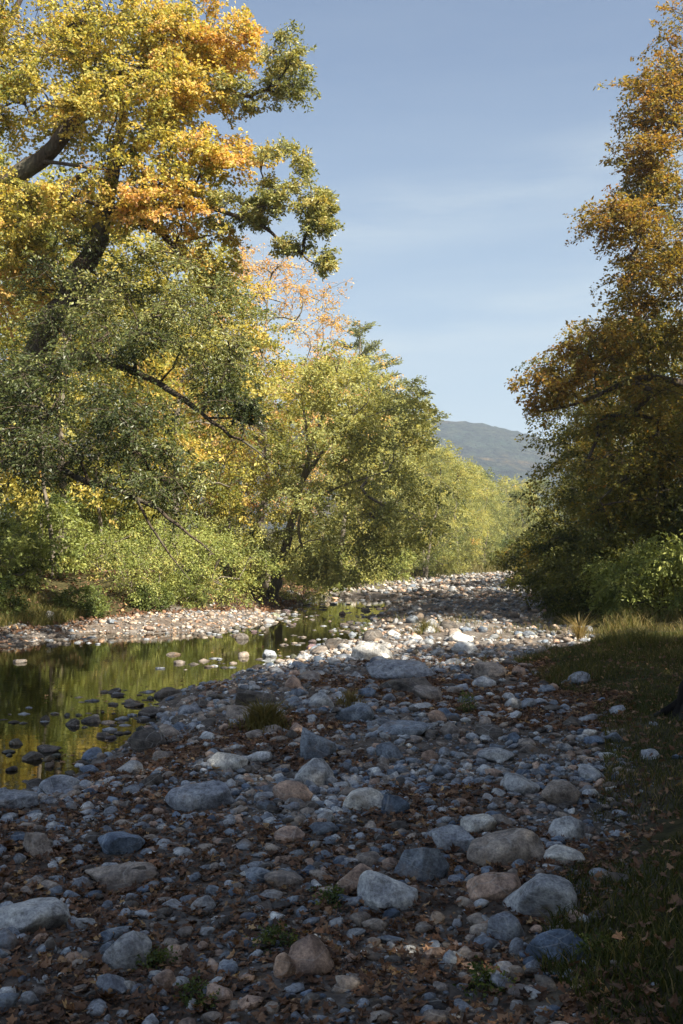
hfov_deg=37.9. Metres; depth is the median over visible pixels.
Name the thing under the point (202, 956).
stone
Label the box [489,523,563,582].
dusky shrub
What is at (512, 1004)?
stone
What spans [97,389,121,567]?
sapling
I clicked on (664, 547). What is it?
fern shrub
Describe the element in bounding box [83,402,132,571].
sapling
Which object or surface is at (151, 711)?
boulder
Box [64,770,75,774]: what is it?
stone
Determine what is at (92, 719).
boulder
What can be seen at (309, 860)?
stone
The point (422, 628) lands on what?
weed clump
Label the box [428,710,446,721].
boulder
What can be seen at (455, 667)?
stone
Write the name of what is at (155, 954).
weed clump
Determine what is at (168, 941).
stone
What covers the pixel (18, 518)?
beech tree
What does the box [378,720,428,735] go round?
boulder
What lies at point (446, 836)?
boulder
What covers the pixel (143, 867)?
boulder
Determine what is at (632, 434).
hemlock tree
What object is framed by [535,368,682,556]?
hemlock tree
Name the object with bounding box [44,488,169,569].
leafy shrub
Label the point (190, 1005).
stone
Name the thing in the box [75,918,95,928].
stone
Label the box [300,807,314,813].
stone
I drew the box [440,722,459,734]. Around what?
stone
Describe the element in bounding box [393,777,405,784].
stone
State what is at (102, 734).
boulder
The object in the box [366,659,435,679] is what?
boulder
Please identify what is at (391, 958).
stone
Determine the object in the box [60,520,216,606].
knotweed shrub
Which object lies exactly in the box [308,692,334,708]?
stone
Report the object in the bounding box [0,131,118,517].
maple tree
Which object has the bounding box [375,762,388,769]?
stone
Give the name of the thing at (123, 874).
boulder
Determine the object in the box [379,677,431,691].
boulder
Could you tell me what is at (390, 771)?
stone
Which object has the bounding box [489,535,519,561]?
round bush
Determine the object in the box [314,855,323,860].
stone
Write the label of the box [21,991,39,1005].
stone
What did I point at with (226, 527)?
beech tree
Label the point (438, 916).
stone
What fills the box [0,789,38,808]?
boulder
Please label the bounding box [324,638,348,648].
boulder
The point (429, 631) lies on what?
stone
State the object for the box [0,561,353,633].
bank leaf litter
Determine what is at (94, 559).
knotweed shrub
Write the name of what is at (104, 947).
stone
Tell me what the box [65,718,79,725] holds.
boulder
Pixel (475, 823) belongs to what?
boulder
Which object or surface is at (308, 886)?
stone
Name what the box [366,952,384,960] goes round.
stone
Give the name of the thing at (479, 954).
stone
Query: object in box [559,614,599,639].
weed clump
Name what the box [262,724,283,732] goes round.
stone
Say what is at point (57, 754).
stone
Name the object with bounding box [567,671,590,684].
boulder
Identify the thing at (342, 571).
knotweed shrub
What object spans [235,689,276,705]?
boulder
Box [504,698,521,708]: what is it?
boulder
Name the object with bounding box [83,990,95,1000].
stone
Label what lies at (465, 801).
stone
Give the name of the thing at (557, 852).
boulder
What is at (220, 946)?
stone
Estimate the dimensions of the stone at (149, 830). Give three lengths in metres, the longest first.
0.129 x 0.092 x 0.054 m
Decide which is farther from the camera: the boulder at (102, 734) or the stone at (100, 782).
the boulder at (102, 734)
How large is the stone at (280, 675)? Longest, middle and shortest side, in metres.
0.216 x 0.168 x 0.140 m
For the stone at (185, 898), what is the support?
on the ground at (490, 908)
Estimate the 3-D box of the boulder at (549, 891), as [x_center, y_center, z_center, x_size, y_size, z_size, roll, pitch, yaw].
[1.103,2.170,5.570,0.400,0.316,0.302,-3,2,4]
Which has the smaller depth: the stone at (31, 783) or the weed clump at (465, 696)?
the stone at (31, 783)
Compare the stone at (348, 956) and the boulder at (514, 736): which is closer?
the stone at (348, 956)
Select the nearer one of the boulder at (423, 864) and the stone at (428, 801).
the boulder at (423, 864)
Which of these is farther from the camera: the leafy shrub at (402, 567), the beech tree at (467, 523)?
the beech tree at (467, 523)
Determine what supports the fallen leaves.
on the ground at (490, 908)
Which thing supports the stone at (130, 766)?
on the ground at (490, 908)
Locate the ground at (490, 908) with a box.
[0,520,682,1023]
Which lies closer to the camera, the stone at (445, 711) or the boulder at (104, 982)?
the boulder at (104, 982)
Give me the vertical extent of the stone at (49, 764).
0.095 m
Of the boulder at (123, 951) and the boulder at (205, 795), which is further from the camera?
the boulder at (205, 795)
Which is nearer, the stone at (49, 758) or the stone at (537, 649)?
the stone at (49, 758)
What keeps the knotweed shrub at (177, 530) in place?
on the ground at (490, 908)
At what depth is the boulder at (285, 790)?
8.07 m
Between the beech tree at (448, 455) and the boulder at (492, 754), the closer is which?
the boulder at (492, 754)
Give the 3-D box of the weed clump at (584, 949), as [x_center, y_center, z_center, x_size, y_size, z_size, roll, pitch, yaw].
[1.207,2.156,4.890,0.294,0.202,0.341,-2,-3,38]
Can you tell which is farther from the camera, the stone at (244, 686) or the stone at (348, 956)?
the stone at (244, 686)
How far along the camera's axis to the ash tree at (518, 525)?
137.23 m
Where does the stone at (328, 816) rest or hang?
on the ground at (490, 908)
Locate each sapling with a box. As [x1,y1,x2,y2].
[9,350,77,579]
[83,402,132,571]
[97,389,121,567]
[193,428,240,549]
[225,424,263,571]
[232,422,262,565]
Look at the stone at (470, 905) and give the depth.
5.56 m
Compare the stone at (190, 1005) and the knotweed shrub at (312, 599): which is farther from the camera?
the knotweed shrub at (312, 599)
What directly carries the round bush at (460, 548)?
on the ground at (490, 908)
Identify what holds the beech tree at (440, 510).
on the ground at (490, 908)
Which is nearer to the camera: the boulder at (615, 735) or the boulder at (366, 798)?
the boulder at (366, 798)
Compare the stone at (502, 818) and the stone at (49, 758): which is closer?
the stone at (502, 818)
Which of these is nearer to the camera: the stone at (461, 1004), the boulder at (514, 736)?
the stone at (461, 1004)
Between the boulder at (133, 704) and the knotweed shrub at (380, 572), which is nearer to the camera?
the boulder at (133, 704)
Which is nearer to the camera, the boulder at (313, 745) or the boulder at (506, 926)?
the boulder at (506, 926)
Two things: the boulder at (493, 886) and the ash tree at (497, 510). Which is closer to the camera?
the boulder at (493, 886)
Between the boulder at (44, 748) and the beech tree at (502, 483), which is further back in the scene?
the beech tree at (502, 483)
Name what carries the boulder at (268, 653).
in the water
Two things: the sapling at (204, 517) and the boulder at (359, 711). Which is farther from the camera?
the sapling at (204, 517)
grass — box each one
[0,555,682,686]
[513,630,682,1023]
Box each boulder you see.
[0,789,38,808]
[0,897,71,933]
[0,928,19,951]
[13,659,26,662]
[22,751,42,760]
[23,832,52,857]
[37,744,61,752]
[39,775,79,793]
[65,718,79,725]
[81,716,100,722]
[85,862,158,885]
[96,732,109,736]
[96,973,126,994]
[98,831,144,854]
[102,930,151,970]
[108,688,120,692]
[124,702,143,706]
[124,980,134,992]
[127,730,166,751]
[131,865,145,884]
[138,706,164,716]
[152,969,175,988]
[154,687,181,697]
[165,781,234,812]
[166,652,180,654]
[207,752,247,770]
[226,705,250,719]
[235,633,248,638]
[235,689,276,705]
[238,651,248,656]
[245,867,270,883]
[262,649,276,656]
[264,870,303,887]
[273,780,313,801]
[273,952,295,978]
[274,826,304,842]
[288,934,333,976]
[294,758,334,784]
[300,727,336,759]
[307,822,339,834]
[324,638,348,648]
[334,703,373,721]
[337,863,372,891]
[342,787,383,809]
[351,641,392,659]
[357,870,417,912]
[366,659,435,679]
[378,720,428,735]
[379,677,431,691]
[380,792,409,813]
[393,847,448,881]
[409,703,430,708]
[412,685,441,700]
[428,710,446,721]
[430,824,473,852]
[449,632,473,641]
[451,641,477,652]
[460,813,496,833]
[466,872,520,901]
[467,828,544,866]
[471,662,506,676]
[472,676,495,687]
[476,747,513,761]
[487,912,524,940]
[500,773,539,794]
[502,873,577,915]
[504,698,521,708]
[507,732,520,742]
[525,928,590,964]
[535,699,548,704]
[538,685,555,693]
[540,780,580,804]
[543,844,585,863]
[547,816,584,840]
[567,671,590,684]
[581,729,596,735]
[583,735,604,743]
[598,752,614,758]
[604,732,623,741]
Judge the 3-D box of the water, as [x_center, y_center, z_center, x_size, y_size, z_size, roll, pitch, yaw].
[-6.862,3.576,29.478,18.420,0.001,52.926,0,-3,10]
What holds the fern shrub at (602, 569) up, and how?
on the ground at (490, 908)
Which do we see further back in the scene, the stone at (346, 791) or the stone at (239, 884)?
the stone at (346, 791)
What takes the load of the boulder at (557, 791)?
on the ground at (490, 908)
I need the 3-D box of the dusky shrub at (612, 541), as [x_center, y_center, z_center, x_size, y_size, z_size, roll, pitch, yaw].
[8.332,2.076,31.319,4.634,3.553,4.456,-1,-3,22]
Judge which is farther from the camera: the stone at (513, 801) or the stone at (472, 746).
the stone at (472, 746)
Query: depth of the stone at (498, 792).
8.13 m
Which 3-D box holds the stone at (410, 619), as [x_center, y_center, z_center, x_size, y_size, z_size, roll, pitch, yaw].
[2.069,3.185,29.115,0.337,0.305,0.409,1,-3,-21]
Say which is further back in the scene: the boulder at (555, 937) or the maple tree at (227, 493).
the maple tree at (227, 493)
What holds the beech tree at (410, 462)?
on the ground at (490, 908)
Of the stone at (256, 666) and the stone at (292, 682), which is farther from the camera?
the stone at (256, 666)
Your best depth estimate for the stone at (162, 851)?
6.79 m
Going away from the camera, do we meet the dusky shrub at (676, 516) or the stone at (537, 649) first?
the stone at (537, 649)
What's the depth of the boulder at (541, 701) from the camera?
13.48 m
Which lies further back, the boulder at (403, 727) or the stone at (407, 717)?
the stone at (407, 717)
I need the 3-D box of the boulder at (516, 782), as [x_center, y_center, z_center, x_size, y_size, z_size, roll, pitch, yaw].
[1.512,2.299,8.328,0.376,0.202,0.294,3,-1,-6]
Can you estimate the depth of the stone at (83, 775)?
9.96 m
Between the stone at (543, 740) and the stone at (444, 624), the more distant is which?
the stone at (444, 624)
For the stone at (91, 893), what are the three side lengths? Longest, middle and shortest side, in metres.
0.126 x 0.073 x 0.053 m
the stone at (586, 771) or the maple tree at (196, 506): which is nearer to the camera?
the stone at (586, 771)
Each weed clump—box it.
[132,943,180,976]
[163,969,229,1017]
[228,695,298,732]
[244,920,297,956]
[309,881,348,913]
[331,686,369,707]
[359,620,371,634]
[401,617,448,634]
[449,690,477,713]
[452,955,517,1004]
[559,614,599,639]
[559,922,617,960]
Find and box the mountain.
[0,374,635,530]
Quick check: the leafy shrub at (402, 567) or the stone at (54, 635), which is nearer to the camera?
the stone at (54, 635)
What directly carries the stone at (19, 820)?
on the ground at (490, 908)
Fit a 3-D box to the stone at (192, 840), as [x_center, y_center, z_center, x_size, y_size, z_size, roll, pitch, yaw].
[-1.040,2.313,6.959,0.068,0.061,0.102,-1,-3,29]
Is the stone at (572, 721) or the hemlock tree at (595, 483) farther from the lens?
the hemlock tree at (595, 483)
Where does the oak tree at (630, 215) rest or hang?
on the ground at (490, 908)
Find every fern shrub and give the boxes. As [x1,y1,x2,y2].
[571,551,682,616]
[579,544,682,620]
[602,529,682,618]
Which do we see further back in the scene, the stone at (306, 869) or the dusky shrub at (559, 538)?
the dusky shrub at (559, 538)
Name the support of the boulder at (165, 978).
on the ground at (490, 908)
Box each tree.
[0,0,284,344]
[0,19,345,579]
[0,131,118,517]
[0,160,232,563]
[0,228,170,553]
[0,242,228,559]
[1,289,206,544]
[54,229,317,569]
[86,273,327,562]
[117,324,279,556]
[153,234,399,588]
[204,338,465,600]
[242,352,404,564]
[268,347,439,578]
[316,319,410,554]
[323,414,449,571]
[327,410,479,562]
[332,410,462,551]
[372,445,461,551]
[378,442,488,576]
[385,375,450,552]
[400,452,481,562]
[418,471,478,552]
[427,456,502,574]
[441,476,485,548]
[444,469,502,538]
[446,471,516,564]
[467,461,514,537]
[472,465,518,546]
[479,474,542,547]
[494,477,546,537]
[494,485,558,547]
[503,476,569,532]
[504,0,682,558]
[508,307,682,587]
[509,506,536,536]
[528,315,682,580]
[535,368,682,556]
[553,471,607,557]
[555,419,675,551]
[581,311,682,543]
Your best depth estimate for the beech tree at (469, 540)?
110.92 m
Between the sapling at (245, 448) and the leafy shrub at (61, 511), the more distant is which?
the sapling at (245, 448)
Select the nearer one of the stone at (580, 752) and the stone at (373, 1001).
the stone at (373, 1001)
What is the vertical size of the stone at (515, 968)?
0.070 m
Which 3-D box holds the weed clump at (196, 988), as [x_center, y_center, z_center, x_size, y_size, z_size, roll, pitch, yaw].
[-0.643,2.186,4.497,0.243,0.182,0.349,-1,-3,20]
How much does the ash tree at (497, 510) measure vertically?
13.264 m
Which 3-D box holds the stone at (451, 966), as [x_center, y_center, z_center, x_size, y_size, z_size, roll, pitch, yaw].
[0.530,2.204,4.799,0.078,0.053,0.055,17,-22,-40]
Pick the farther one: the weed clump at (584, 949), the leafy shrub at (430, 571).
the leafy shrub at (430, 571)
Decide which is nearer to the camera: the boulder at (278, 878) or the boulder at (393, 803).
the boulder at (278, 878)
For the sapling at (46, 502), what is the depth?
34.16 m
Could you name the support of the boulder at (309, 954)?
on the ground at (490, 908)
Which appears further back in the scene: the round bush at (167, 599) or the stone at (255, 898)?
the round bush at (167, 599)
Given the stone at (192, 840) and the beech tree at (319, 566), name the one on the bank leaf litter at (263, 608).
the beech tree at (319, 566)
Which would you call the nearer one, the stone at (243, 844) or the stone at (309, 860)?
the stone at (309, 860)
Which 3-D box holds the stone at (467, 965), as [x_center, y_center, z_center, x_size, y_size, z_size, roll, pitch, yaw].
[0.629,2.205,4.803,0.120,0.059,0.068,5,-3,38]
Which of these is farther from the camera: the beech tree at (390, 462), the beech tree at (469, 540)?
the beech tree at (469, 540)
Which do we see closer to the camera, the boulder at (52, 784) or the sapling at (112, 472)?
the boulder at (52, 784)
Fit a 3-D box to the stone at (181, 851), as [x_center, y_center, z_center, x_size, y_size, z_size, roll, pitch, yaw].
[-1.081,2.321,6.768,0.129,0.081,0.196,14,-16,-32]
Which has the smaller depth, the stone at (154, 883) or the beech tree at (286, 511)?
the stone at (154, 883)
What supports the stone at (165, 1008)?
on the ground at (490, 908)
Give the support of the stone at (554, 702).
on the ground at (490, 908)
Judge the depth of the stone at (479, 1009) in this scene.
4.40 m
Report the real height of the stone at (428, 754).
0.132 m
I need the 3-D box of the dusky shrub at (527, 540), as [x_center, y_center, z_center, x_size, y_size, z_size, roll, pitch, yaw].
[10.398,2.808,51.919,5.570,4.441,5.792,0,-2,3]
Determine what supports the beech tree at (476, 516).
on the ground at (490, 908)
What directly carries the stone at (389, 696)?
on the ground at (490, 908)
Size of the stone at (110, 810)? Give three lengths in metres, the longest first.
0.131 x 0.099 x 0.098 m
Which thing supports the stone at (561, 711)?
on the ground at (490, 908)
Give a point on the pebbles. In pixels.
(390, 753)
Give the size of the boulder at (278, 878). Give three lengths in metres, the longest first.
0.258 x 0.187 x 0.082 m
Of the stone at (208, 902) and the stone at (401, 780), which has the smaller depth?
the stone at (208, 902)
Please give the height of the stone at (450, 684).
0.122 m
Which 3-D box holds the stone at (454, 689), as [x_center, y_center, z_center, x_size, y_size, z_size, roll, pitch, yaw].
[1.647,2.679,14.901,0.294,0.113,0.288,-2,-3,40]
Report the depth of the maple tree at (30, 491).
37.90 m
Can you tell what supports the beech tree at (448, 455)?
on the ground at (490, 908)
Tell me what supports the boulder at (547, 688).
on the ground at (490, 908)
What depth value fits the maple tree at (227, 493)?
41.77 m
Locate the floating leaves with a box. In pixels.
[9,617,364,763]
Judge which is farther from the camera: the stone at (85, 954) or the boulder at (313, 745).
the boulder at (313, 745)
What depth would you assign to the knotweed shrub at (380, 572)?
64.98 m
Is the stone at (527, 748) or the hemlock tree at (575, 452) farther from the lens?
the hemlock tree at (575, 452)
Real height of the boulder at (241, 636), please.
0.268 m
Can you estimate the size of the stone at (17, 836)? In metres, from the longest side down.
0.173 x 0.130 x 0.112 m
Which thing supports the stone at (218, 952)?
on the ground at (490, 908)
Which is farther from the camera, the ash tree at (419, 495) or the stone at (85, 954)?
the ash tree at (419, 495)
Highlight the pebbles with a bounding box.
[0,571,682,1023]
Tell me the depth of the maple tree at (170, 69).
25.71 m
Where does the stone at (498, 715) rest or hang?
on the ground at (490, 908)
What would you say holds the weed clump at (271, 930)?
on the ground at (490, 908)
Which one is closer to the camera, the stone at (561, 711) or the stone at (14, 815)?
the stone at (14, 815)
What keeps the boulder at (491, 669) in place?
on the ground at (490, 908)
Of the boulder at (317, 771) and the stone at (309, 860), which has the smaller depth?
the stone at (309, 860)
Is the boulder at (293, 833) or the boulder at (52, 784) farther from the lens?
the boulder at (52, 784)
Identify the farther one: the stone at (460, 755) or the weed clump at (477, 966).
the stone at (460, 755)
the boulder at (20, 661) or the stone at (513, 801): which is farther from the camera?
the boulder at (20, 661)
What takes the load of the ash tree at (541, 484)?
on the ground at (490, 908)
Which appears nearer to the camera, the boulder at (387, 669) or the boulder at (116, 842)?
the boulder at (116, 842)
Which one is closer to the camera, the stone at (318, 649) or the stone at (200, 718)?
the stone at (200, 718)
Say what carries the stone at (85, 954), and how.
on the ground at (490, 908)
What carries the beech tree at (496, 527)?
on the ground at (490, 908)
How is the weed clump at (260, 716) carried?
on the ground at (490, 908)
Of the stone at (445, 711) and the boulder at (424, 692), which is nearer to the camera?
the stone at (445, 711)
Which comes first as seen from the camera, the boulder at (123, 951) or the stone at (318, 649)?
the boulder at (123, 951)
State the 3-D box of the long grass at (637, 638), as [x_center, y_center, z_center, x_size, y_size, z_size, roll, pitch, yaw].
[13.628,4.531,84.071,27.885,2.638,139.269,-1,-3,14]
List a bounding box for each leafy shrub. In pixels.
[0,485,107,591]
[0,511,60,592]
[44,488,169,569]
[162,564,218,610]
[192,522,284,591]
[349,542,419,582]
[403,545,459,576]
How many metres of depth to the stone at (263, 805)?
7.79 m
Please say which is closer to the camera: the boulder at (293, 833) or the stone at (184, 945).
the stone at (184, 945)
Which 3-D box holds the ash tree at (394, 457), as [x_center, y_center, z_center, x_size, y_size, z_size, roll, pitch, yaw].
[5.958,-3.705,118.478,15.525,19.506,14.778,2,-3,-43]
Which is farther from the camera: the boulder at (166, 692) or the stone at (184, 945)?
the boulder at (166, 692)
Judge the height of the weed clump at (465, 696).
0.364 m
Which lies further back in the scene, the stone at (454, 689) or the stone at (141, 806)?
the stone at (454, 689)
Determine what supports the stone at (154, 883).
on the ground at (490, 908)
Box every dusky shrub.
[484,525,588,593]
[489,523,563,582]
[500,522,612,611]
[531,521,679,616]
[584,475,682,601]
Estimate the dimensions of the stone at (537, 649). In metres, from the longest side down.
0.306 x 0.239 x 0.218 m
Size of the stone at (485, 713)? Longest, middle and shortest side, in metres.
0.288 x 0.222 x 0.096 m
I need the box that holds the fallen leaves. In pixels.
[0,652,665,1023]
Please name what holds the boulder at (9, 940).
on the ground at (490, 908)
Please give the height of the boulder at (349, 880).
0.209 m
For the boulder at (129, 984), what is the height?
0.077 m
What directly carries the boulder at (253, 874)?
on the ground at (490, 908)
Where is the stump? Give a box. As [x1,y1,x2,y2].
[653,680,682,720]
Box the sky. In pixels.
[0,0,682,445]
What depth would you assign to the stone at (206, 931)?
5.29 m
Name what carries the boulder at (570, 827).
on the ground at (490, 908)
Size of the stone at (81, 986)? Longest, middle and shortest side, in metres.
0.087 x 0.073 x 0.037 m
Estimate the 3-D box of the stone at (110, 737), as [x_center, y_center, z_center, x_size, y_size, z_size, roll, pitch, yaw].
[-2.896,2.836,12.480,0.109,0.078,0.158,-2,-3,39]
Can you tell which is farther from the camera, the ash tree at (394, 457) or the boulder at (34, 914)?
the ash tree at (394, 457)
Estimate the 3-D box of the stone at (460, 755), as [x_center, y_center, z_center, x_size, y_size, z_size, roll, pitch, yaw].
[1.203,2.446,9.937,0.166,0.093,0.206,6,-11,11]
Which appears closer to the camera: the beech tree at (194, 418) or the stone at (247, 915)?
the stone at (247, 915)
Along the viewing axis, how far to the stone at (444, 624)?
26.72 m
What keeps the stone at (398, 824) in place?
on the ground at (490, 908)
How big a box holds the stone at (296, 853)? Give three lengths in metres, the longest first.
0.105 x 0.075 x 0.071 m
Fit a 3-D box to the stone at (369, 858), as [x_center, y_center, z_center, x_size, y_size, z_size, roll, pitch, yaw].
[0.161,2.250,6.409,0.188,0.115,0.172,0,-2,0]
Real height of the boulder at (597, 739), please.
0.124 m
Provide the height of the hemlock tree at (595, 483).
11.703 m
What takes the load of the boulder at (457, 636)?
on the ground at (490, 908)
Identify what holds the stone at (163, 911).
on the ground at (490, 908)
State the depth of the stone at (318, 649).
21.79 m
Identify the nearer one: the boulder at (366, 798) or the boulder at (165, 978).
the boulder at (165, 978)
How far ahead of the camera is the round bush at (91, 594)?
31.25 m
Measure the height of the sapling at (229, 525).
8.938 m
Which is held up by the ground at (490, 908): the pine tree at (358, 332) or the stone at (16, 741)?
the pine tree at (358, 332)
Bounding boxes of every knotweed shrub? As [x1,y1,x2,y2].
[0,515,125,573]
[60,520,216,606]
[92,509,252,584]
[130,522,288,608]
[260,565,342,604]
[269,537,383,591]
[331,535,418,584]
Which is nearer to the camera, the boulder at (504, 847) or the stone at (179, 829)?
the boulder at (504, 847)
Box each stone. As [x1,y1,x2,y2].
[2,749,15,753]
[3,812,18,820]
[5,766,17,771]
[9,738,22,744]
[10,831,24,842]
[13,819,27,822]
[21,935,29,941]
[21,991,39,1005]
[26,778,42,788]
[33,986,48,996]
[40,715,49,720]
[42,755,54,760]
[44,762,54,766]
[48,632,58,637]
[49,885,63,895]
[52,753,60,757]
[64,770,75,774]
[70,984,86,993]
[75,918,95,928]
[76,774,90,777]
[81,951,91,960]
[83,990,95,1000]
[84,890,101,897]
[93,781,106,784]
[98,931,113,943]
[98,940,114,953]
[103,806,117,815]
[105,735,115,739]
[107,619,117,623]
[116,760,142,773]
[116,1009,128,1017]
[121,784,140,795]
[135,804,147,809]
[139,773,163,786]
[144,626,154,630]
[145,828,158,833]
[148,881,159,888]
[148,970,160,976]
[152,750,173,758]
[154,907,172,916]
[156,848,166,854]
[158,1006,169,1010]
[161,877,172,883]
[161,938,178,945]
[169,776,177,782]
[169,857,180,864]
[172,847,193,856]
[173,827,186,832]
[179,894,196,901]
[181,943,190,951]
[186,998,196,1009]
[188,838,199,845]
[190,895,215,910]
[193,955,206,962]
[196,927,214,936]
[197,715,206,720]
[214,949,223,955]
[215,944,223,949]
[218,950,229,960]
[228,1000,240,1010]
[233,882,244,888]
[235,839,253,849]
[239,684,248,689]
[239,912,256,920]
[247,895,260,904]
[251,664,262,668]
[251,852,267,857]
[257,801,275,809]
[260,784,272,791]
[260,889,282,899]
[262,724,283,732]
[274,776,289,783]
[275,673,285,678]
[282,993,295,999]
[284,675,300,688]
[290,850,304,856]
[290,1011,302,1021]
[298,670,319,679]
[299,864,315,875]
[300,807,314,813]
[305,800,319,809]
[305,858,313,865]
[305,883,313,892]
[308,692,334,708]
[310,645,327,654]
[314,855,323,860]
[317,811,334,821]
[338,787,355,795]
[339,762,352,770]
[342,953,356,964]
[346,928,365,937]
[355,851,379,866]
[362,629,383,640]
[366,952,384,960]
[367,718,389,725]
[368,998,385,1006]
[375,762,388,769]
[382,693,395,700]
[384,955,403,964]
[387,769,394,774]
[387,820,409,830]
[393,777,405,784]
[397,828,407,835]
[401,715,412,719]
[406,615,418,622]
[415,782,430,786]
[421,626,434,633]
[421,750,438,759]
[422,616,432,620]
[424,798,437,805]
[424,947,445,958]
[429,911,444,925]
[438,707,450,715]
[439,620,457,628]
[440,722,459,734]
[442,683,455,686]
[444,963,457,972]
[445,658,461,664]
[446,687,463,693]
[448,628,461,635]
[450,665,460,670]
[453,998,472,1011]
[454,752,468,759]
[456,798,468,804]
[458,696,474,703]
[458,972,472,982]
[460,626,471,630]
[460,962,482,970]
[464,742,477,749]
[464,873,475,881]
[466,903,475,910]
[468,952,482,961]
[472,748,482,754]
[475,1007,483,1012]
[478,711,493,716]
[483,614,492,618]
[487,997,498,1004]
[489,743,504,748]
[490,814,513,826]
[491,788,505,795]
[493,713,502,718]
[508,965,524,977]
[510,640,519,645]
[510,798,517,804]
[510,999,522,1010]
[511,666,525,674]
[520,744,543,753]
[522,630,535,635]
[535,646,546,653]
[539,738,551,742]
[542,863,561,872]
[548,1004,560,1012]
[549,700,557,704]
[555,709,566,713]
[562,716,585,726]
[574,749,585,754]
[578,764,604,781]
[579,784,594,792]
[587,803,604,811]
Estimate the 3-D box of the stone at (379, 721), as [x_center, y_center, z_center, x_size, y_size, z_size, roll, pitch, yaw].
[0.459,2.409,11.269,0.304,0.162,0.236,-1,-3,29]
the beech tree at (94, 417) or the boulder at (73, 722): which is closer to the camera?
the boulder at (73, 722)
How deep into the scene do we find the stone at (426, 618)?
28.82 m
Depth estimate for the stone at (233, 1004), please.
4.43 m
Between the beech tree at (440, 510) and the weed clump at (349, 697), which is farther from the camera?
the beech tree at (440, 510)
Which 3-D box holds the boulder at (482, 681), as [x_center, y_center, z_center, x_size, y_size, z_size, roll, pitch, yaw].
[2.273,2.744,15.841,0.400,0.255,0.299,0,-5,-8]
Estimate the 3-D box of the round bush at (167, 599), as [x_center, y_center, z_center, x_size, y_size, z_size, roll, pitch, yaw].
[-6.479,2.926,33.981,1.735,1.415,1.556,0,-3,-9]
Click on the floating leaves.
(130, 696)
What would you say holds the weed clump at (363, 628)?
on the ground at (490, 908)
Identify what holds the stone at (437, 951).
on the ground at (490, 908)
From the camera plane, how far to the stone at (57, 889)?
5.93 m
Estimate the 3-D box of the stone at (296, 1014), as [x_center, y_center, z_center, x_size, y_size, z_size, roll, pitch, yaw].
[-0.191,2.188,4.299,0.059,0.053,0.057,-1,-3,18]
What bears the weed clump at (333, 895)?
on the ground at (490, 908)
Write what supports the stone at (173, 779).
on the ground at (490, 908)
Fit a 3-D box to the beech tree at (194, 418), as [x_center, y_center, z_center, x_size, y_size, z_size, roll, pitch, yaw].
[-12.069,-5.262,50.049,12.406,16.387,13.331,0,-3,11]
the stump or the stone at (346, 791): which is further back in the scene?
the stump
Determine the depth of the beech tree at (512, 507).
171.89 m
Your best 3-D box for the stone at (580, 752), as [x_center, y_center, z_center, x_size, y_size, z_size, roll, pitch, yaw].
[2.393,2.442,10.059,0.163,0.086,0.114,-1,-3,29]
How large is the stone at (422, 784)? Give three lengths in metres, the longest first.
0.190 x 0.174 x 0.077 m
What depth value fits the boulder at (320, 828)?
7.00 m
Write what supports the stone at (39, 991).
on the ground at (490, 908)
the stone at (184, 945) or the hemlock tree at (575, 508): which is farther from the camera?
the hemlock tree at (575, 508)
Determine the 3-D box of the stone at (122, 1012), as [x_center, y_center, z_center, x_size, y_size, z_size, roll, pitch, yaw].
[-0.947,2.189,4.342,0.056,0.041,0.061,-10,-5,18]
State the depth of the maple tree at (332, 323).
49.77 m
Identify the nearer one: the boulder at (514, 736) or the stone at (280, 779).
the stone at (280, 779)
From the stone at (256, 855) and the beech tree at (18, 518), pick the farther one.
the beech tree at (18, 518)
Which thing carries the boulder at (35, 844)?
on the ground at (490, 908)
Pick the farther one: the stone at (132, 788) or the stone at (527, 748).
the stone at (527, 748)
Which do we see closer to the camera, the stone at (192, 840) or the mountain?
the stone at (192, 840)
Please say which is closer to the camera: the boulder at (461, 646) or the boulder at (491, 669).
the boulder at (491, 669)
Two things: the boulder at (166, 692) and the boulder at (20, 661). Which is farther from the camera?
the boulder at (20, 661)
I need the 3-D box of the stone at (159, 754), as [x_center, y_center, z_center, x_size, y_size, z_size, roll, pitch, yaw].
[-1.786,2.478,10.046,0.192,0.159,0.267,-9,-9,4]
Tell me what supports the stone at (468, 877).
on the ground at (490, 908)
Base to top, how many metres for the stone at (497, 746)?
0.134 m
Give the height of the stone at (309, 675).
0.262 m
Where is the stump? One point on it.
(675, 707)
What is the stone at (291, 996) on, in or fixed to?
on the ground at (490, 908)
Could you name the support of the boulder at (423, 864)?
on the ground at (490, 908)
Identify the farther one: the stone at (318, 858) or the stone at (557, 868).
the stone at (318, 858)
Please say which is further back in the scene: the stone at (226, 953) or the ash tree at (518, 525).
the ash tree at (518, 525)
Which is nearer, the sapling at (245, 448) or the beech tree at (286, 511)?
the sapling at (245, 448)
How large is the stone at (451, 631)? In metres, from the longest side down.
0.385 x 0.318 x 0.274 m
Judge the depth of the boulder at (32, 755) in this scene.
11.19 m
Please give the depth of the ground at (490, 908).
7.18 m
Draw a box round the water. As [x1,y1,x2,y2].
[0,598,391,789]
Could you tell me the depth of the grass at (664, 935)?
5.43 m
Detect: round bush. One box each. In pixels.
[0,572,32,616]
[50,577,114,618]
[126,578,177,612]
[438,531,475,567]
[465,528,497,561]
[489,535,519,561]
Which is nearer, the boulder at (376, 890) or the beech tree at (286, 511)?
the boulder at (376, 890)
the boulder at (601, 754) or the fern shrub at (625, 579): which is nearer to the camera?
the boulder at (601, 754)
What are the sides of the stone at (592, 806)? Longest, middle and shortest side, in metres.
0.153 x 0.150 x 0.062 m
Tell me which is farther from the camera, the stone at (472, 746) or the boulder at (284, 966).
the stone at (472, 746)
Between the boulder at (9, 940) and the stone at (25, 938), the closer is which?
the boulder at (9, 940)
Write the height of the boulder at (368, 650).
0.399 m

